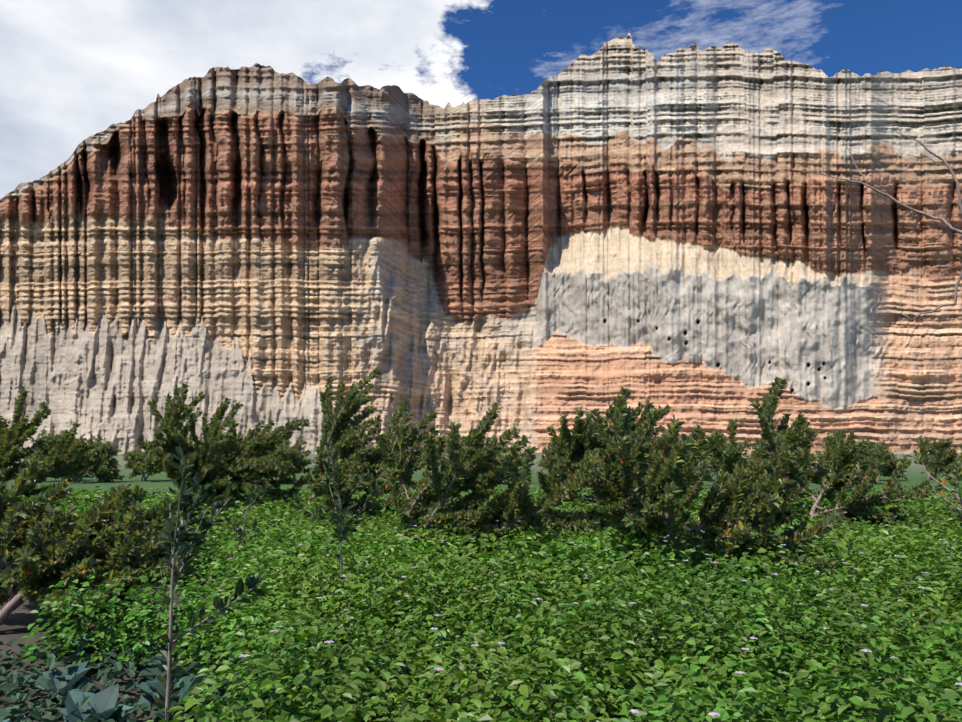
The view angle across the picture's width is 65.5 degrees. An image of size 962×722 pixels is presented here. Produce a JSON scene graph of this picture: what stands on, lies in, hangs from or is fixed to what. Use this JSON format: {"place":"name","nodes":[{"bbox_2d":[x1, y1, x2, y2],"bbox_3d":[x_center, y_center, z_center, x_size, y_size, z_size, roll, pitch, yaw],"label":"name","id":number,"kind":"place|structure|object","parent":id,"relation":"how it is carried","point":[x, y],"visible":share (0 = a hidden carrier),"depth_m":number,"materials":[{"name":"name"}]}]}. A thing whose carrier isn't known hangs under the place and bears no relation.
{"place":"outdoors","nodes":[
{"label":"outdoors","id":0,"kind":"place"},
{"bbox_2d":[0,453,961,721],"bbox_3d":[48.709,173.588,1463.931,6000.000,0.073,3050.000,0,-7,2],"label":"terrain","id":1,"kind":"structure","parent":0,"point":[18,621],"depth_m":6.97,"materials":[{"name":"green plant"}]},
{"bbox_2d":[26,429,81,481],"bbox_3d":[-21.145,4.942,37.298,2.802,3.064,3.344,0,-7,2],"label":"hedge tree","id":2,"kind":"object","parent":1,"relation":"on","point":[51,440],"visible":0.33,"depth_m":37.35,"materials":[{"name":"green plant"}]},
{"bbox_2d":[0,388,108,500],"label":"bush","id":3,"kind":"object","parent":1,"relation":"on","point":[16,434],"visible":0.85,"depth_m":13.94,"materials":[{"name":"green plant"}]},
{"bbox_2d":[74,467,94,477],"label":"hedge tree","id":4,"kind":"object","parent":1,"relation":"on","point":[87,476],"visible":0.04,"depth_m":42.23,"materials":[{"name":"green plant"}]},
{"bbox_2d":[45,434,124,482],"bbox_3d":[-18.906,4.901,35.480,3.670,2.953,2.670,4,-8,-29],"label":"hedge tree","id":5,"kind":"object","parent":1,"relation":"on","point":[107,471],"visible":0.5,"depth_m":35.68,"materials":[{"name":"green plant"}]},
{"bbox_2d":[0,456,202,658],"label":"bush","id":6,"kind":"object","parent":1,"relation":"on","point":[57,545],"visible":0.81,"depth_m":6.47,"materials":[{"name":"green plant"}]},
{"bbox_2d":[0,633,217,721],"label":"cabbage plants","id":7,"kind":"object","parent":1,"relation":"on","point":[103,703],"visible":0.46,"depth_m":4.56,"materials":[{"name":"green plant"}]},
{"bbox_2d":[121,439,165,480],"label":"hedge tree","id":8,"kind":"object","parent":1,"relation":"on","point":[150,462],"visible":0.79,"depth_m":37.19,"materials":[{"name":"green plant"}]},
{"bbox_2d":[0,636,317,721],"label":"plants","id":9,"kind":"object","parent":1,"relation":"on","point":[9,684],"visible":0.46,"depth_m":4.72,"materials":[{"name":"green plant"}]},
{"bbox_2d":[154,447,272,721],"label":"sapling","id":10,"kind":"object","parent":1,"relation":"on","point":[187,501],"visible":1,"depth_m":3.45,"materials":[{"name":"green plant"}]},
{"bbox_2d":[134,383,309,515],"bbox_3d":[-4.997,2.185,15.063,3.223,3.406,3.363,0,-7,2],"label":"bush","id":11,"kind":"object","parent":1,"relation":"on","point":[229,457],"visible":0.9,"depth_m":14.49,"materials":[{"name":"green plant"}]},
{"bbox_2d":[224,474,274,579],"bbox_3d":[-2.533,1.934,8.293,0.550,1.344,0.612,3,-8,-27],"label":"sapling","id":12,"kind":"object","parent":1,"relation":"on","point":[241,530],"visible":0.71,"depth_m":8.28,"materials":[{"name":"green plant"}]},
{"bbox_2d":[268,473,286,479],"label":"hedge tree","id":13,"kind":"object","parent":1,"relation":"on","point":[281,477],"visible":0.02,"depth_m":36.22,"materials":[{"name":"green plant"}]},
{"bbox_2d":[273,435,315,479],"bbox_3d":[-9.208,4.545,34.822,2.904,2.455,3.031,0,-7,2],"label":"hedge tree","id":14,"kind":"object","parent":1,"relation":"on","point":[299,461],"visible":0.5,"depth_m":34.31,"materials":[{"name":"green plant"}]},
{"bbox_2d":[285,441,383,620],"bbox_3d":[-1.187,1.498,6.070,0.640,1.690,0.595,-2,-7,19],"label":"sapling","id":15,"kind":"object","parent":1,"relation":"on","point":[344,532],"visible":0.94,"depth_m":6.08,"materials":[{"name":"green plant"}]},
{"bbox_2d":[303,367,446,519],"bbox_3d":[-2.040,1.681,13.909,2.751,3.215,4.355,0,-7,2],"label":"bush","id":16,"kind":"object","parent":1,"relation":"on","point":[342,435],"visible":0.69,"depth_m":14.05,"materials":[{"name":"green plant"}]},
{"bbox_2d":[358,429,394,464],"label":"hedge tree","id":17,"kind":"object","parent":1,"relation":"on","point":[385,437],"visible":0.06,"depth_m":34.63,"materials":[{"name":"green plant"}]},
{"bbox_2d":[0,33,961,453],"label":"cliff face","id":18,"kind":"object","parent":1,"relation":"on","point":[684,237],"visible":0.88,"depth_m":282.68},
{"bbox_2d":[1,484,961,721],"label":"plants","id":19,"kind":"object","parent":1,"relation":"on","point":[765,613],"visible":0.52,"depth_m":5.23,"materials":[{"name":"green plant"}]},
{"bbox_2d":[31,484,961,715],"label":"flowers","id":20,"kind":"object","parent":19,"relation":"attached to","point":[632,710],"visible":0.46,"depth_m":4.60,"materials":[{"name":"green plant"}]},
{"bbox_2d":[345,402,634,590],"bbox_3d":[0.008,2.058,9.743,2.645,3.251,3.971,4,-8,-28],"label":"bush","id":21,"kind":"object","parent":1,"relation":"on","point":[471,461],"visible":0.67,"depth_m":9.33,"materials":[{"name":"green plant"}]},
{"bbox_2d":[485,434,525,473],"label":"hedge tree","id":22,"kind":"object","parent":1,"relation":"on","point":[516,459],"visible":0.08,"depth_m":34.53,"materials":[{"name":"green plant"}]},
{"bbox_2d":[536,438,572,482],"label":"hedge tree","id":23,"kind":"object","parent":1,"relation":"on","point":[549,451],"visible":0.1,"depth_m":34.42,"materials":[{"name":"green plant"}]},
{"bbox_2d":[536,396,718,507],"bbox_3d":[2.653,2.048,14.693,3.584,2.717,3.171,-4,-8,34],"label":"bush","id":24,"kind":"object","parent":1,"relation":"on","point":[581,440],"visible":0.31,"depth_m":14.51,"materials":[{"name":"green plant"}]},
{"bbox_2d":[651,430,709,471],"bbox_3d":[8.559,4.298,33.476,3.822,2.629,3.192,5,-8,-35],"label":"hedge tree","id":25,"kind":"object","parent":1,"relation":"on","point":[678,440],"visible":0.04,"depth_m":33.72,"materials":[{"name":"green plant"}]},
{"bbox_2d":[585,386,846,589],"bbox_3d":[2.451,1.585,8.642,2.483,2.602,3.074,0,-7,2],"label":"bush","id":26,"kind":"object","parent":1,"relation":"on","point":[738,515],"visible":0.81,"depth_m":8.06,"materials":[{"name":"green plant"}]},
{"bbox_2d":[698,431,750,480],"bbox_3d":[11.557,4.770,37.121,3.602,2.542,2.785,0,-7,2],"label":"hedge tree","id":27,"kind":"object","parent":1,"relation":"on","point":[740,444],"visible":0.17,"depth_m":36.83,"materials":[{"name":"green plant"}]},
{"bbox_2d":[745,434,799,465],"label":"hedge tree","id":28,"kind":"object","parent":1,"relation":"on","point":[754,451],"visible":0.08,"depth_m":39.26,"materials":[{"name":"green plant"}]},
{"bbox_2d":[692,376,934,536],"bbox_3d":[5.214,1.696,12.765,3.543,2.919,3.079,0,-7,2],"label":"bush","id":29,"kind":"object","parent":1,"relation":"on","point":[836,475],"visible":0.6,"depth_m":12.25,"materials":[{"name":"green plant"}]},
{"bbox_2d":[807,429,889,480],"bbox_3d":[16.797,4.664,34.497,3.583,3.154,2.848,0,-7,2],"label":"hedge tree","id":30,"kind":"object","parent":1,"relation":"on","point":[869,451],"visible":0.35,"depth_m":34.02,"materials":[{"name":"green plant"}]},
{"bbox_2d":[799,132,961,320],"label":"bare branch tree","id":31,"kind":"object","parent":1,"relation":"on","point":[947,224],"visible":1,"depth_m":2.98,"materials":[{"name":"grey plant"}]},
{"bbox_2d":[871,443,908,480],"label":"hedge tree","id":32,"kind":"object","parent":1,"relation":"on","point":[888,461],"visible":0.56,"depth_m":36.90,"materials":[{"name":"green plant"}]},
{"bbox_2d":[906,449,961,524],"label":"bush","id":33,"kind":"object","parent":1,"relation":"on","point":[955,502],"visible":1,"depth_m":7.26,"materials":[{"name":"green plant"}]},
{"bbox_2d":[913,435,961,479],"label":"hedge tree","id":34,"kind":"object","parent":1,"relation":"on","point":[943,457],"visible":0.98,"depth_m":38.86,"materials":[{"name":"green plant"}]},
{"bbox_2d":[941,445,961,482],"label":"hedge tree","id":35,"kind":"object","parent":1,"relation":"on","point":[948,476],"visible":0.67,"depth_m":34.00,"materials":[{"name":"green plant"}]},
{"bbox_2d":[0,0,961,198],"label":"sky","id":36,"kind":"structure","parent":0,"point":[71,70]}
]}

